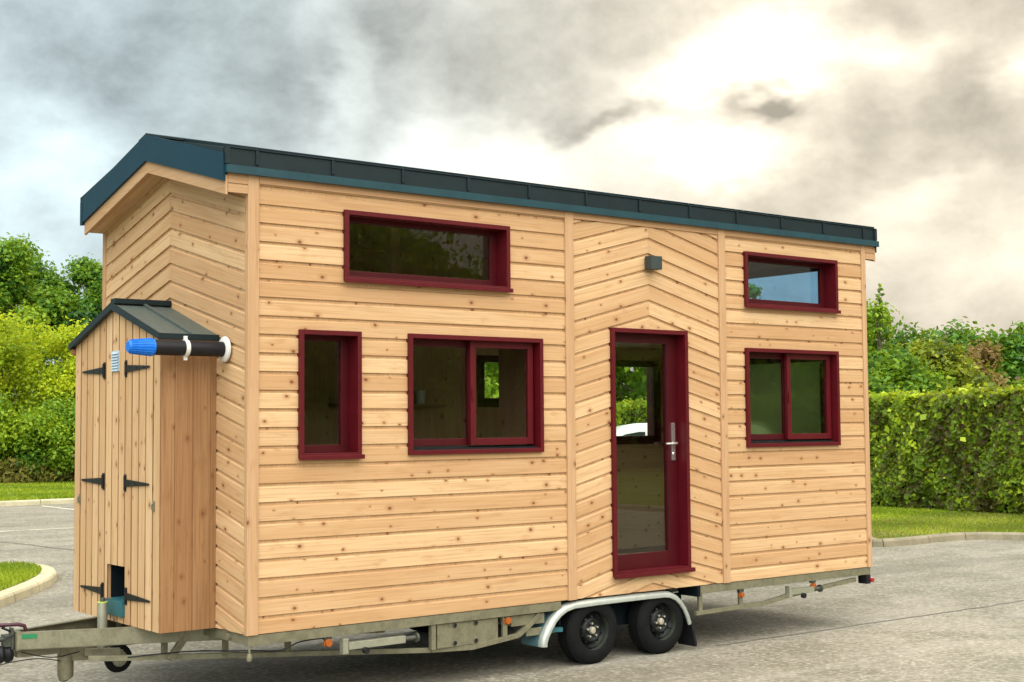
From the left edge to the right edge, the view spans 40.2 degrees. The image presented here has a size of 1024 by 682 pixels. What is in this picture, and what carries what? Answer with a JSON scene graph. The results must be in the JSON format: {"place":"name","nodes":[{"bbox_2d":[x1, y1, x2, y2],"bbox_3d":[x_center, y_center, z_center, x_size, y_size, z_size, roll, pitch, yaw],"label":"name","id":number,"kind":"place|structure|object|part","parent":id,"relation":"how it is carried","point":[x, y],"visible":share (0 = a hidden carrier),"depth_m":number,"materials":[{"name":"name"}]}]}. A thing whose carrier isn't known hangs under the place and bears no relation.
{"place":"outdoors","nodes":[
{"label":"outdoors","id":0,"kind":"place"},
{"bbox_2d":[0,564,40,592],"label":"grass island","id":1,"kind":"structure","parent":0,"point":[19,583],"depth_m":16.99,"materials":[{"name":"green plant"}]},
{"bbox_2d":[0,559,41,589],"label":"grass","id":2,"kind":"structure","parent":1,"relation":"on","point":[19,574],"depth_m":17.83,"materials":[{"name":"green plant"}]},
{"bbox_2d":[0,480,74,500],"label":"grass","id":3,"kind":"structure","parent":0,"point":[31,491],"depth_m":39.51,"materials":[{"name":"green plant"}]},
{"bbox_2d":[0,133,878,681],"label":"tiny house","id":4,"kind":"structure","parent":0,"point":[238,479],"depth_m":10.98,"materials":[{"name":"beige wood"}]},
{"bbox_2d":[297,329,364,459],"bbox_3d":[-1.347,0.391,10.133,0.540,0.928,0.201,2,-4,-38],"label":"window","id":5,"kind":"structure","parent":4,"relation":"in","point":[349,446],"depth_m":10.22,"materials":[{"name":"red paint"}]},
{"bbox_2d":[328,403,446,406],"bbox_3d":[-1.161,0.606,13.182,1.200,0.030,0.199,2,-4,-38],"label":"wall shelf","id":6,"kind":"object","parent":4,"relation":"attached to","point":[414,405],"depth_m":13.31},
{"bbox_2d":[414,390,425,403],"bbox_3d":[-0.881,0.536,13.395,0.110,0.129,0.110,2,-4,-38],"label":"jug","id":7,"kind":"object","parent":6,"relation":"on","point":[419,396],"visible":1,"depth_m":13.35,"materials":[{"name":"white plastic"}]},
{"bbox_2d":[342,209,512,292],"bbox_3d":[-0.663,-0.669,10.742,1.556,0.532,0.201,2,-4,-38],"label":"window","id":8,"kind":"structure","parent":4,"relation":"in","point":[499,273],"depth_m":10.80,"materials":[{"name":"red paint"}]},
{"bbox_2d":[406,333,543,454],"bbox_3d":[-0.311,0.422,10.961,1.303,0.913,0.183,2,-4,-38],"label":"window","id":9,"kind":"structure","parent":4,"relation":"in","point":[534,363],"depth_m":10.97,"materials":[{"name":"red paint"}]},
{"bbox_2d":[477,355,498,406],"bbox_3d":[0.007,0.426,14.353,1.056,0.532,0.201,2,-4,-38],"label":"window","id":10,"kind":"structure","parent":4,"relation":"in","point":[481,359],"depth_m":14.00,"materials":[{"name":"black paint"}]},
{"bbox_2d":[615,360,660,444],"bbox_3d":[1.037,0.670,15.151,1.416,0.922,0.201,2,-4,-38],"label":"window","id":11,"kind":"structure","parent":4,"relation":"in","point":[653,436],"depth_m":15.46,"materials":[{"name":"black paint"}]},
{"bbox_2d":[748,266,817,278],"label":"window","id":12,"kind":"structure","parent":4,"relation":"in","point":[789,270],"depth_m":14.65,"materials":[{"name":"paint"}]},
{"bbox_2d":[749,358,823,440],"bbox_3d":[2.802,0.620,14.717,0.183,0.920,1.400,2,-4,-38],"label":"window","id":13,"kind":"structure","parent":4,"relation":"in","point":[765,374],"depth_m":14.51,"materials":[{"name":"glass"}]},
{"bbox_2d":[742,251,840,313],"bbox_3d":[2.616,-0.542,13.325,1.348,0.523,0.201,2,-4,-38],"label":"window","id":14,"kind":"structure","parent":4,"relation":"in","point":[828,302],"depth_m":13.46,"materials":[{"name":"red paint"}]},
{"bbox_2d":[743,348,840,446],"bbox_3d":[2.613,0.540,13.263,1.317,0.911,0.183,2,-4,-38],"label":"window","id":15,"kind":"structure","parent":4,"relation":"in","point":[831,435],"depth_m":13.29,"materials":[{"name":"red paint"}]},
{"bbox_2d":[0,503,1023,681],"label":"car park","id":16,"kind":"structure","parent":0,"point":[982,644],"depth_m":12.63,"materials":[{"name":"grey asphalt"}]},
{"bbox_2d":[0,563,56,607],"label":"kerb","id":17,"kind":"structure","parent":16,"relation":"on","point":[27,588],"depth_m":16.71,"materials":[{"name":"concrete"}]},
{"bbox_2d":[0,498,73,505],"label":"kerb","id":18,"kind":"structure","parent":16,"relation":"on","point":[37,502],"depth_m":35.95,"materials":[{"name":"concrete"}]},
{"bbox_2d":[0,541,73,549],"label":"tar joint","id":19,"kind":"object","parent":16,"relation":"on","point":[39,545],"visible":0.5,"depth_m":23.42,"materials":[{"name":"black asphalt"}]},
{"bbox_2d":[616,423,646,435],"bbox_3d":[1.998,2.337,22.886,4.430,2.000,2.260,0,-3,0],"label":"van","id":20,"kind":"object","parent":16,"relation":"on","point":[637,429],"visible":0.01,"depth_m":22.14,"materials":[{"name":"white paint"}]},
{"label":"side window","id":21,"kind":"part","parent":20,"relation":"part of","materials":[{"name":"glass"}]},
{"bbox_2d":[713,600,1023,645],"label":"tar joint","id":22,"kind":"object","parent":16,"relation":"on","point":[866,623],"visible":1,"depth_m":13.71,"materials":[{"name":"black asphalt"}]},
{"bbox_2d":[872,532,1023,546],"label":"kerb","id":23,"kind":"structure","parent":16,"relation":"on","point":[917,540],"depth_m":22.98,"materials":[{"name":"concrete"}]},
{"bbox_2d":[0,0,1023,397],"label":"sky","id":24,"kind":"structure","parent":0,"point":[903,120],"materials":[{"name":"grey"}]},
{"bbox_2d":[871,505,1023,544],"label":"grass verge","id":25,"kind":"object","parent":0,"point":[896,534],"depth_m":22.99,"materials":[{"name":"green plant"}]},
{"bbox_2d":[616,367,646,407],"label":"broadleaf tree","id":26,"kind":"object","parent":25,"relation":"on","point":[633,387],"visible":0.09,"depth_m":47.84,"materials":[{"name":"green plant"}]},
{"bbox_2d":[748,283,761,298],"bbox_3d":[6.913,1.287,39.441,2.842,5.776,2.901,2,-4,-38],"label":"broadleaf tree","id":27,"kind":"object","parent":25,"relation":"on","point":[754,292],"visible":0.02,"depth_m":39.01,"materials":[{"name":"green plant"}]},
{"bbox_2d":[616,373,1023,514],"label":"hedge","id":28,"kind":"object","parent":25,"relation":"on","point":[958,449],"visible":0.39,"depth_m":28.79,"materials":[{"name":"green plant"}]},
{"bbox_2d":[866,298,903,351],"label":"broadleaf tree","id":29,"kind":"object","parent":25,"relation":"on","point":[870,320],"depth_m":47.24,"materials":[{"name":"green plant"}]},
{"bbox_2d":[867,283,912,386],"bbox_3d":[9.133,1.212,34.955,3.051,5.361,2.961,2,-4,-38],"label":"conifer tree","id":30,"kind":"object","parent":25,"relation":"on","point":[873,333],"visible":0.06,"depth_m":35.05,"materials":[{"name":"green plant"}]},
{"bbox_2d":[867,345,955,393],"bbox_3d":[9.476,1.952,33.993,3.282,3.767,3.103,2,-4,-38],"label":"bush","id":31,"kind":"object","parent":25,"relation":"on","point":[886,373],"visible":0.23,"depth_m":33.55,"materials":[{"name":"green plant"}]},
{"bbox_2d":[890,334,992,389],"bbox_3d":[10.592,1.851,35.522,3.578,4.130,3.372,-1,-3,7],"label":"bush","id":32,"kind":"object","parent":25,"relation":"on","point":[963,371],"visible":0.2,"depth_m":35.52,"materials":[{"name":"green plant"}]},
{"bbox_2d":[954,338,1013,387],"bbox_3d":[12.696,1.974,38.174,2.942,4.162,3.062,2,-4,-38],"label":"copper shrub","id":33,"kind":"object","parent":25,"relation":"on","point":[984,354],"visible":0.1,"depth_m":37.98,"materials":[{"name":"brown plant"}]},
{"bbox_2d":[1006,377,1023,387],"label":"bush","id":34,"kind":"object","parent":25,"relation":"on","point":[1016,382],"depth_m":37.92,"materials":[{"name":"green plant"}]},
{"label":"grass verge","id":35,"kind":"structure","parent":0,"visible":0},
{"bbox_2d":[0,387,23,463],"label":"bush","id":36,"kind":"object","parent":35,"relation":"on","point":[4,433],"visible":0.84,"depth_m":45.46,"materials":[{"name":"green plant"}]},
{"bbox_2d":[0,306,58,421],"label":"bush","id":37,"kind":"object","parent":35,"relation":"on","point":[14,351],"visible":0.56,"depth_m":47.92,"materials":[{"name":"green plant"}]},
{"bbox_2d":[0,387,74,480],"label":"bush","id":38,"kind":"object","parent":35,"relation":"on","point":[30,445],"visible":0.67,"depth_m":45.60,"materials":[{"name":"green plant"}]},
{"bbox_2d":[0,451,74,483],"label":"undergrowth","id":39,"kind":"object","parent":35,"relation":"on","point":[8,474],"visible":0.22,"depth_m":45.38,"materials":[{"name":"green plant"}]},
{"bbox_2d":[39,330,67,371],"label":"bush","id":40,"kind":"object","parent":35,"relation":"on","point":[56,358],"visible":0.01,"depth_m":50.76,"materials":[{"name":"green plant"}]},
{"bbox_2d":[24,315,91,444],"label":"bush","id":41,"kind":"object","parent":35,"relation":"on","point":[63,378],"visible":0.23,"depth_m":47.53,"materials":[{"name":"green plant"}]},
{"bbox_2d":[485,362,498,397],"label":"broadleaf tree","id":42,"kind":"object","parent":35,"relation":"on","point":[491,379],"visible":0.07,"depth_m":47.88,"materials":[{"name":"green plant"}]},
{"bbox_2d":[876,321,946,353],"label":"broadleaf tree","id":43,"kind":"object","parent":35,"relation":"on","point":[912,337],"visible":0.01,"depth_m":59.44,"materials":[{"name":"green plant"}]},
{"label":"ground","id":44,"kind":"structure","parent":0,"visible":0},
{"bbox_2d":[0,232,85,397],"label":"broadleaf tree","id":45,"kind":"object","parent":44,"relation":"on","point":[23,276],"visible":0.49,"depth_m":66.32,"materials":[{"name":"green plant"}]},
{"bbox_2d":[51,253,102,362],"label":"broadleaf tree","id":46,"kind":"object","parent":44,"relation":"on","point":[86,273],"visible":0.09,"depth_m":68.39,"materials":[{"name":"green plant"}]},
{"bbox_2d":[922,316,1023,383],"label":"broadleaf tree","id":47,"kind":"object","parent":44,"relation":"on","point":[955,335],"visible":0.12,"depth_m":56.51,"materials":[{"name":"green plant"}]},
{"bbox_2d":[979,320,1023,384],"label":"broadleaf tree","id":48,"kind":"object","parent":44,"relation":"on","point":[1014,340],"visible":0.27,"depth_m":55.30,"materials":[{"name":"green plant"}]}
]}

